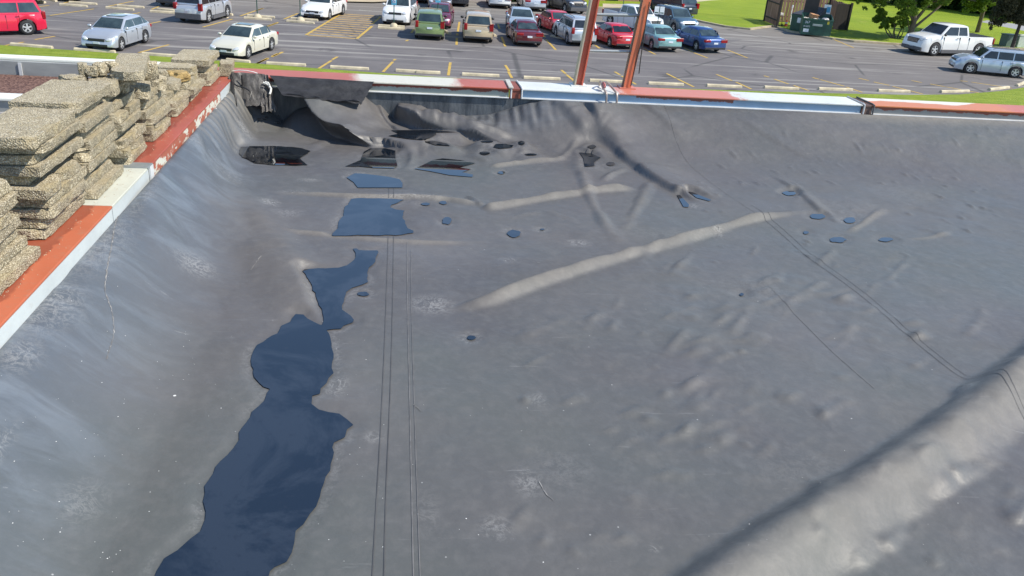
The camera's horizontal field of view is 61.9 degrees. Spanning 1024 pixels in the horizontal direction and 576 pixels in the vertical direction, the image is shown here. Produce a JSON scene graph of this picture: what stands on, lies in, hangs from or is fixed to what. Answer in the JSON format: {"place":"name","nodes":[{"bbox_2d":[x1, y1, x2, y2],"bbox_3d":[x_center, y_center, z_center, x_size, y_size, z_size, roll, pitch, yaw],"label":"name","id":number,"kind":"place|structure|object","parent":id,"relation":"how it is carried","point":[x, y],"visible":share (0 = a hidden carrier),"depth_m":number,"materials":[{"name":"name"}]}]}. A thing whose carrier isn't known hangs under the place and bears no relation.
{"place":"outdoors","nodes":[
{"label":"outdoors","id":0,"kind":"place"},
{"bbox_2d":[76,101,113,132],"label":"concrete block","id":1,"kind":"object","parent":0,"point":[90,119],"depth_m":4.08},
{"bbox_2d":[75,98,102,118],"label":"concrete block","id":2,"kind":"object","parent":1,"relation":"on","point":[84,112],"depth_m":4.05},
{"bbox_2d":[8,79,110,113],"bbox_3d":[-2.130,-0.914,4.057,0.293,0.048,0.502,1,25,-6],"label":"concrete block","id":3,"kind":"object","parent":2,"relation":"on","point":[78,96],"depth_m":3.99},
{"bbox_2d":[168,90,189,109],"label":"concrete block","id":4,"kind":"object","parent":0,"point":[180,97],"depth_m":5.66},
{"bbox_2d":[217,67,509,98],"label":"parapet beam","id":5,"kind":"structure","parent":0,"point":[439,86],"depth_m":7.10,"materials":[{"name":"metal"}]},
{"bbox_2d":[219,59,234,76],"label":"concrete block","id":6,"kind":"object","parent":5,"relation":"on","point":[226,67],"depth_m":6.76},
{"bbox_2d":[270,75,373,103],"bbox_3d":[-1.524,-1.582,6.815,0.830,0.140,0.274,1,25,-7],"label":"hanging flap","id":7,"kind":"object","parent":5,"relation":"hanging from","point":[334,89],"visible":1,"depth_m":6.82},
{"bbox_2d":[272,88,540,120],"bbox_3d":[-0.960,-1.469,7.133,2.642,0.325,0.026,1,25,-7],"label":"wall lining","id":8,"kind":"object","parent":5,"relation":"hanging from","point":[286,106],"depth_m":7.11,"materials":[{"name":"rubber"}]},
{"bbox_2d":[0,87,1023,575],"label":"roof membrane","id":9,"kind":"object","parent":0,"point":[610,359],"visible":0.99,"depth_m":3.71,"materials":[{"name":"rubber"}]},
{"bbox_2d":[0,205,112,348],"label":"parapet beam","id":10,"kind":"structure","parent":9,"relation":"on","point":[54,266],"depth_m":3.44,"materials":[{"name":"paint"}]},
{"bbox_2d":[0,245,40,294],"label":"concrete block","id":11,"kind":"object","parent":10,"relation":"on","point":[14,268],"depth_m":3.28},
{"bbox_2d":[0,235,27,268],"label":"concrete block","id":12,"kind":"object","parent":11,"relation":"on","point":[13,248],"depth_m":3.31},
{"bbox_2d":[0,229,17,251],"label":"concrete block","id":13,"kind":"object","parent":12,"relation":"on","point":[7,240],"depth_m":3.31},
{"bbox_2d":[0,214,21,242],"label":"concrete block","id":14,"kind":"object","parent":13,"relation":"on","point":[11,227],"depth_m":3.29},
{"bbox_2d":[0,212,11,229],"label":"concrete block","id":15,"kind":"object","parent":14,"relation":"on","point":[5,219],"depth_m":3.22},
{"bbox_2d":[0,191,17,217],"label":"concrete block","id":16,"kind":"object","parent":15,"relation":"on","point":[8,201],"depth_m":3.25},
{"bbox_2d":[16,196,84,239],"bbox_3d":[-2.121,-0.322,3.786,0.273,0.043,0.485,1,25,-8],"label":"concrete block","id":17,"kind":"object","parent":10,"relation":"on","point":[36,233],"depth_m":3.64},
{"bbox_2d":[17,190,85,228],"bbox_3d":[-2.114,-0.370,3.784,0.274,0.044,0.478,1,25,-6],"label":"concrete block","id":18,"kind":"object","parent":17,"relation":"on","point":[36,223],"depth_m":3.59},
{"bbox_2d":[8,179,87,218],"bbox_3d":[-2.080,-0.406,3.762,0.272,0.044,0.475,1,25,-8],"label":"concrete block","id":19,"kind":"object","parent":18,"relation":"on","point":[62,203],"depth_m":3.60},
{"bbox_2d":[14,166,86,207],"bbox_3d":[-2.091,-0.454,3.752,0.273,0.045,0.474,1,25,-8],"label":"concrete block","id":20,"kind":"object","parent":19,"relation":"on","point":[68,184],"depth_m":3.65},
{"bbox_2d":[9,173,61,199],"bbox_3d":[-2.060,-0.431,3.593,0.273,0.046,0.236,1,25,-8],"label":"concrete block","id":21,"kind":"object","parent":20,"relation":"on","point":[46,186],"depth_m":3.53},
{"bbox_2d":[47,158,81,180],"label":"concrete block","id":22,"kind":"object","parent":20,"relation":"on","point":[66,168],"depth_m":3.80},
{"bbox_2d":[0,175,36,184],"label":"concrete block","id":23,"kind":"object","parent":22,"relation":"on","point":[16,180],"depth_m":3.52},
{"bbox_2d":[0,136,83,176],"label":"concrete block","id":24,"kind":"object","parent":23,"relation":"on","point":[62,152],"depth_m":3.56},
{"bbox_2d":[0,134,72,164],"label":"concrete block","id":25,"kind":"object","parent":24,"relation":"on","point":[19,159],"depth_m":3.47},
{"bbox_2d":[0,118,83,153],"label":"concrete block","id":26,"kind":"object","parent":25,"relation":"on","point":[51,143],"depth_m":3.55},
{"bbox_2d":[0,107,75,148],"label":"concrete block","id":27,"kind":"object","parent":26,"relation":"on","point":[27,127],"depth_m":3.57,"materials":[{"name":"concrete"}]},
{"bbox_2d":[83,168,148,221],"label":"parapet beam","id":28,"kind":"structure","parent":9,"relation":"on","point":[126,187],"depth_m":4.27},
{"bbox_2d":[84,164,123,198],"bbox_3d":[-2.137,-0.536,4.251,0.272,0.042,0.449,1,25,-8],"label":"concrete block","id":29,"kind":"object","parent":28,"relation":"on","point":[102,185],"depth_m":4.20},
{"bbox_2d":[85,158,113,191],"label":"concrete block","id":30,"kind":"object","parent":29,"relation":"on","point":[99,172],"depth_m":4.21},
{"bbox_2d":[134,90,220,179],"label":"parapet beam","id":31,"kind":"structure","parent":9,"relation":"on","point":[182,127],"depth_m":5.35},
{"bbox_2d":[107,140,146,164],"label":"concrete block","id":32,"kind":"object","parent":31,"relation":"on","point":[138,151],"depth_m":4.62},
{"bbox_2d":[130,134,142,148],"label":"concrete block","id":33,"kind":"object","parent":32,"relation":"on","point":[136,142],"depth_m":4.72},
{"bbox_2d":[114,123,145,148],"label":"concrete block","id":34,"kind":"object","parent":33,"relation":"on","point":[131,134],"depth_m":4.64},
{"bbox_2d":[115,123,133,139],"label":"concrete block","id":35,"kind":"object","parent":34,"relation":"on","point":[119,133],"depth_m":4.58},
{"bbox_2d":[114,108,140,131],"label":"concrete block","id":36,"kind":"object","parent":35,"relation":"on","point":[131,119],"depth_m":4.57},
{"bbox_2d":[120,99,139,113],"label":"concrete block","id":37,"kind":"object","parent":36,"relation":"on","point":[132,106],"depth_m":4.67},
{"bbox_2d":[108,88,134,111],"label":"concrete block","id":38,"kind":"object","parent":37,"relation":"on","point":[120,100],"depth_m":4.59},
{"bbox_2d":[102,93,119,101],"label":"concrete block","id":39,"kind":"object","parent":38,"relation":"on","point":[106,98],"depth_m":4.45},
{"bbox_2d":[88,75,123,96],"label":"concrete block","id":40,"kind":"object","parent":39,"relation":"on","point":[116,88],"depth_m":4.45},
{"bbox_2d":[110,73,136,84],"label":"concrete block","id":41,"kind":"object","parent":40,"relation":"on","point":[130,82],"depth_m":4.50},
{"bbox_2d":[111,53,149,80],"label":"concrete block","id":42,"kind":"object","parent":41,"relation":"on","point":[132,66],"depth_m":4.58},
{"bbox_2d":[143,117,170,140],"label":"concrete block","id":43,"kind":"object","parent":31,"relation":"on","point":[165,124],"depth_m":5.11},
{"bbox_2d":[153,115,165,127],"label":"concrete block","id":44,"kind":"object","parent":43,"relation":"on","point":[158,123],"depth_m":5.16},
{"bbox_2d":[135,103,171,124],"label":"concrete block","id":45,"kind":"object","parent":44,"relation":"on","point":[160,113],"depth_m":5.07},
{"bbox_2d":[139,97,165,119],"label":"concrete block","id":46,"kind":"object","parent":45,"relation":"on","point":[149,111],"depth_m":5.03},
{"bbox_2d":[139,91,163,108],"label":"concrete block","id":47,"kind":"object","parent":46,"relation":"on","point":[150,102],"depth_m":5.03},
{"bbox_2d":[140,87,160,101],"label":"concrete block","id":48,"kind":"object","parent":47,"relation":"on","point":[154,90],"depth_m":5.04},
{"bbox_2d":[130,81,150,99],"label":"concrete block","id":49,"kind":"object","parent":48,"relation":"on","point":[142,89],"depth_m":4.88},
{"bbox_2d":[144,60,158,80],"bbox_3d":[-2.067,-1.232,4.833,0.116,0.102,0.090,-8,27,-25],"label":"rubble chunk","id":50,"kind":"object","parent":49,"relation":"on","point":[152,73],"visible":0.52,"depth_m":4.81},
{"bbox_2d":[202,76,230,99],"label":"parapet beam","id":51,"kind":"structure","parent":9,"relation":"on","point":[221,84],"depth_m":6.50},
{"bbox_2d":[204,70,219,85],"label":"concrete block","id":52,"kind":"object","parent":51,"relation":"on","point":[213,78],"depth_m":6.52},
{"bbox_2d":[198,64,217,79],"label":"concrete block","id":53,"kind":"object","parent":52,"relation":"on","point":[209,72],"depth_m":6.47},
{"bbox_2d":[197,62,213,72],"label":"concrete block","id":54,"kind":"object","parent":53,"relation":"on","point":[203,69],"depth_m":6.39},
{"bbox_2d":[171,49,219,66],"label":"concrete block","id":55,"kind":"object","parent":54,"relation":"on","point":[202,58],"depth_m":6.46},
{"bbox_2d":[231,72,266,105],"bbox_3d":[-2.083,-1.570,6.769,0.292,0.241,0.184,1,25,-7],"label":"torn flap","id":56,"kind":"object","parent":9,"relation":"attached to","point":[254,84],"visible":0.95,"depth_m":6.77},
{"bbox_2d":[261,75,276,112],"bbox_3d":[-1.943,-1.550,6.788,0.120,0.257,0.232,-4,26,-18],"label":"torn flap","id":57,"kind":"object","parent":56,"relation":"attached to","point":[270,105],"visible":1,"depth_m":6.77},
{"bbox_2d":[155,248,377,575],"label":"puddle","id":58,"kind":"object","parent":9,"relation":"on","point":[264,484],"visible":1,"depth_m":2.94,"materials":[{"name":"liquid"}]},
{"bbox_2d":[239,146,309,164],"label":"puddle","id":59,"kind":"object","parent":9,"relation":"on","point":[276,155],"visible":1,"depth_m":6.17,"materials":[{"name":"liquid"}]},
{"bbox_2d":[347,148,396,167],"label":"puddle","id":60,"kind":"object","parent":9,"relation":"on","point":[379,157],"visible":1,"depth_m":6.25,"materials":[{"name":"liquid"}]},
{"bbox_2d":[332,198,412,235],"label":"puddle","id":61,"kind":"object","parent":9,"relation":"on","point":[371,216],"visible":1,"depth_m":5.12,"materials":[{"name":"liquid"}]},
{"bbox_2d":[347,173,402,186],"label":"puddle","id":62,"kind":"object","parent":9,"relation":"on","point":[363,180],"visible":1,"depth_m":5.79,"materials":[{"name":"liquid"}]},
{"bbox_2d":[372,235,388,575],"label":"seam","id":63,"kind":"object","parent":9,"relation":"on","point":[380,426],"visible":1,"depth_m":3.11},
{"bbox_2d":[383,235,393,575],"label":"seam","id":64,"kind":"object","parent":9,"relation":"on","point":[388,423],"visible":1,"depth_m":3.12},
{"bbox_2d":[407,242,413,575],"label":"seam","id":65,"kind":"object","parent":9,"relation":"on","point":[410,421],"visible":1,"depth_m":3.15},
{"bbox_2d":[411,296,420,575],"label":"seam","id":66,"kind":"object","parent":9,"relation":"on","point":[415,444],"visible":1,"depth_m":3.04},
{"bbox_2d":[389,130,450,139],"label":"puddle","id":67,"kind":"object","parent":9,"relation":"on","point":[417,134],"visible":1,"depth_m":6.70,"materials":[{"name":"liquid"}]},
{"bbox_2d":[415,158,472,176],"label":"puddle","id":68,"kind":"object","parent":9,"relation":"on","point":[447,166],"visible":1,"depth_m":6.18,"materials":[{"name":"liquid"}]},
{"bbox_2d":[518,81,862,113],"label":"parapet beam","id":69,"kind":"structure","parent":9,"relation":"on","point":[684,97],"depth_m":7.40,"materials":[{"name":"metal"}]},
{"bbox_2d":[505,79,522,98],"bbox_3d":[0.012,-1.698,7.280,0.122,0.101,0.340,1,25,-7],"label":"joint plate","id":70,"kind":"object","parent":69,"relation":"attached to","point":[515,91],"visible":1,"depth_m":7.16,"materials":[{"name":"metal"}]},
{"bbox_2d":[569,0,650,89],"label":"steel frame","id":71,"kind":"object","parent":69,"relation":"on","point":[592,14],"visible":1,"depth_m":7.30,"materials":[{"name":"paint"}]},
{"bbox_2d":[857,98,1023,121],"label":"parapet beam","id":72,"kind":"structure","parent":9,"relation":"on","point":[937,109],"depth_m":7.70,"materials":[{"name":"metal"}]},
{"bbox_2d":[0,0,1023,94],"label":"parking lot","id":73,"kind":"structure","parent":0,"point":[789,58],"depth_m":50.25,"materials":[{"name":"asphalt"}]},
{"bbox_2d":[0,0,47,34],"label":"parked car","id":74,"kind":"object","parent":73,"relation":"on","point":[15,15],"visible":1,"depth_m":43.69,"materials":[{"name":"red paint"}]},
{"bbox_2d":[81,13,151,50],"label":"parked car","id":75,"kind":"object","parent":73,"relation":"on","point":[119,31],"visible":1,"depth_m":42.13,"materials":[{"name":"silver metal"}]},
{"bbox_2d":[173,0,231,22],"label":"parked car","id":76,"kind":"object","parent":73,"relation":"on","point":[207,11],"visible":1,"depth_m":50.88,"materials":[{"name":"silver metal"}]},
{"bbox_2d":[209,22,278,58],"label":"parked car","id":77,"kind":"object","parent":73,"relation":"on","point":[245,40],"visible":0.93,"depth_m":42.64,"materials":[{"name":"beige paint"}]},
{"bbox_2d":[301,0,346,19],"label":"parked car","id":78,"kind":"object","parent":73,"relation":"on","point":[327,9],"visible":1,"depth_m":56.25,"materials":[{"name":"white paint"}]},
{"bbox_2d":[308,14,378,38],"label":"parking line","id":79,"kind":"object","parent":73,"relation":"on","point":[345,28],"visible":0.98,"depth_m":54.27,"materials":[{"name":"paint"}]},
{"bbox_2d":[382,0,417,24],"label":"parked car","id":80,"kind":"object","parent":73,"relation":"on","point":[405,11],"visible":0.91,"depth_m":55.90,"materials":[{"name":"white paint"}]},
{"bbox_2d":[414,7,446,38],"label":"parked car","id":81,"kind":"object","parent":73,"relation":"on","point":[429,21],"visible":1,"depth_m":51.15,"materials":[{"name":"green paint"}]},
{"bbox_2d":[429,1,453,27],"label":"parked car","id":82,"kind":"object","parent":73,"relation":"on","point":[447,9],"visible":0.48,"depth_m":56.79,"materials":[{"name":"purple paint"}]},
{"bbox_2d":[460,10,493,41],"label":"parked car","id":83,"kind":"object","parent":73,"relation":"on","point":[477,24],"visible":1,"depth_m":51.41,"materials":[{"name":"beige paint"}]},
{"bbox_2d":[8,0,1001,93],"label":"parking line","id":84,"kind":"object","parent":73,"relation":"on","point":[450,63],"visible":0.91,"depth_m":47.92,"materials":[{"name":"yellow paint"}]},
{"bbox_2d":[506,6,537,25],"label":"parked car","id":85,"kind":"object","parent":73,"relation":"on","point":[515,12],"visible":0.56,"depth_m":57.16,"materials":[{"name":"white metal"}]},
{"bbox_2d":[506,19,543,44],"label":"parked car","id":86,"kind":"object","parent":73,"relation":"on","point":[523,31],"visible":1,"depth_m":51.98,"materials":[{"name":"red paint"}]},
{"bbox_2d":[516,0,546,10],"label":"parked car","id":87,"kind":"object","parent":73,"relation":"on","point":[537,4],"visible":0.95,"depth_m":67.87,"materials":[{"name":"silver metal"}]},
{"bbox_2d":[535,10,566,33],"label":"parked car","id":88,"kind":"object","parent":73,"relation":"on","point":[547,18],"visible":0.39,"depth_m":58.31,"materials":[{"name":"red paint"}]},
{"bbox_2d":[546,0,586,12],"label":"pickup truck","id":89,"kind":"object","parent":73,"relation":"on","point":[580,6],"visible":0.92,"depth_m":68.42,"materials":[{"name":"silver paint"}]},
{"bbox_2d":[553,13,598,44],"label":"parked car","id":90,"kind":"object","parent":73,"relation":"on","point":[568,27],"visible":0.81,"depth_m":53.28,"materials":[{"name":"silver metal"}]},
{"bbox_2d":[596,22,632,46],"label":"parked car","id":91,"kind":"object","parent":73,"relation":"on","point":[610,34],"visible":0.67,"depth_m":53.81,"materials":[{"name":"red paint"}]},
{"bbox_2d":[602,4,663,28],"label":"pickup truck","id":92,"kind":"object","parent":73,"relation":"on","point":[652,18],"visible":0.53,"depth_m":61.81,"materials":[{"name":"white paint"}]},
{"bbox_2d":[633,24,683,49],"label":"parked car","id":93,"kind":"object","parent":73,"relation":"on","point":[660,36],"visible":0.77,"depth_m":53.83,"materials":[{"name":"teal paint"}]},
{"bbox_2d":[650,0,699,14],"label":"minivan","id":94,"kind":"object","parent":73,"relation":"on","point":[692,6],"visible":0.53,"depth_m":71.73,"materials":[{"name":"grey paint"}]},
{"bbox_2d":[652,3,698,30],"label":"parked car","id":95,"kind":"object","parent":73,"relation":"on","point":[675,17],"visible":0.62,"depth_m":62.30,"materials":[{"name":"metal"}]},
{"bbox_2d":[675,25,727,50],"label":"parked car","id":96,"kind":"object","parent":73,"relation":"on","point":[697,38],"visible":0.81,"depth_m":54.79,"materials":[{"name":"blue paint"}]},
{"bbox_2d":[587,6,900,44],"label":"kerb","id":97,"kind":"structure","parent":73,"relation":"on","point":[797,32],"depth_m":67.15,"materials":[{"name":"concrete"}]},
{"bbox_2d":[901,22,994,55],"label":"pickup truck","id":98,"kind":"object","parent":73,"relation":"on","point":[933,38],"visible":0.92,"depth_m":60.61,"materials":[{"name":"white paint"}]},
{"bbox_2d":[948,45,1023,77],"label":"parked car","id":99,"kind":"object","parent":73,"relation":"on","point":[1007,60],"visible":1,"depth_m":53.74,"materials":[{"name":"silver metal"}]},
{"bbox_2d":[0,45,1023,104],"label":"grass strip","id":100,"kind":"object","parent":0,"point":[1011,97],"depth_m":43.14,"materials":[{"name":"plant"}]},
{"bbox_2d":[584,0,1023,47],"bbox_3d":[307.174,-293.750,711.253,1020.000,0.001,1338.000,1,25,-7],"label":"lawn","id":101,"kind":"structure","parent":0,"point":[750,14],"depth_m":78.12,"materials":[{"name":"plant"}]},
{"bbox_2d":[789,7,826,30],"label":"dumpster","id":102,"kind":"object","parent":101,"relation":"on","point":[796,20],"visible":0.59,"depth_m":67.36,"materials":[{"name":"green metal"}]},
{"bbox_2d":[763,0,853,29],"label":"fence enclosure","id":103,"kind":"object","parent":101,"relation":"on","point":[840,12],"visible":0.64,"depth_m":70.81,"materials":[{"name":"brown wood"}]},
{"bbox_2d":[799,0,833,36],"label":"dumpster","id":104,"kind":"object","parent":101,"relation":"on","point":[816,27],"visible":0.97,"depth_m":65.61,"materials":[{"name":"green metal"}]},
{"bbox_2d":[872,7,911,37],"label":"shrub","id":105,"kind":"object","parent":101,"relation":"on","point":[882,13],"visible":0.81,"depth_m":67.15,"materials":[{"name":"green plant"}]},
{"bbox_2d":[856,0,974,33],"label":"deciduous tree","id":106,"kind":"object","parent":101,"relation":"on","point":[913,10],"visible":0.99,"depth_m":66.00,"materials":[{"name":"green plant"}]},
{"bbox_2d":[865,0,1020,16],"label":"woodland","id":107,"kind":"object","parent":101,"relation":"on","point":[956,5],"visible":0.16,"depth_m":95.29,"materials":[{"name":"green plant"}]},
{"bbox_2d":[961,0,995,32],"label":"deciduous tree","id":108,"kind":"object","parent":101,"relation":"on","point":[971,6],"visible":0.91,"depth_m":71.71,"materials":[{"name":"green plant"}]},
{"bbox_2d":[988,0,1023,47],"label":"tree","id":109,"kind":"object","parent":101,"relation":"on","point":[1010,10],"visible":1,"depth_m":65.74,"materials":[{"name":"green plant"}]},
{"bbox_3d":[-8.390,3.529,3.045,12.248,6.300,10.330,1,25,-7],"label":"building","id":110,"kind":"object","parent":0,"visible":0},
{"bbox_2d":[0,93,21,111],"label":"parapet wall","id":111,"kind":"structure","parent":110,"relation":"on","point":[5,98],"depth_m":5.94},
{"bbox_2d":[0,74,89,93],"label":"gravel roof","id":112,"kind":"structure","parent":110,"relation":"on","point":[20,84],"depth_m":6.68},
{"bbox_2d":[0,54,159,77],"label":"parapet wall","id":113,"kind":"structure","parent":110,"relation":"on","point":[30,65],"depth_m":6.91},
{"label":"concrete block","id":114,"kind":"object","parent":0,"visible":0},
{"bbox_2d":[78,141,116,172],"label":"concrete block","id":115,"kind":"object","parent":114,"relation":"on","point":[100,157],"depth_m":4.13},
{"bbox_2d":[67,129,117,161],"bbox_3d":[-2.138,-0.704,4.171,0.272,0.047,0.447,1,25,-7],"label":"concrete block","id":116,"kind":"object","parent":115,"relation":"on","point":[95,150],"depth_m":4.07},
{"bbox_2d":[74,121,114,152],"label":"concrete block","id":117,"kind":"object","parent":116,"relation":"on","point":[94,138],"depth_m":4.12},
{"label":"concrete block","id":118,"kind":"object","parent":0,"visible":0},
{"bbox_2d":[158,62,197,74],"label":"concrete block","id":119,"kind":"object","parent":118,"relation":"on","point":[190,69],"depth_m":6.10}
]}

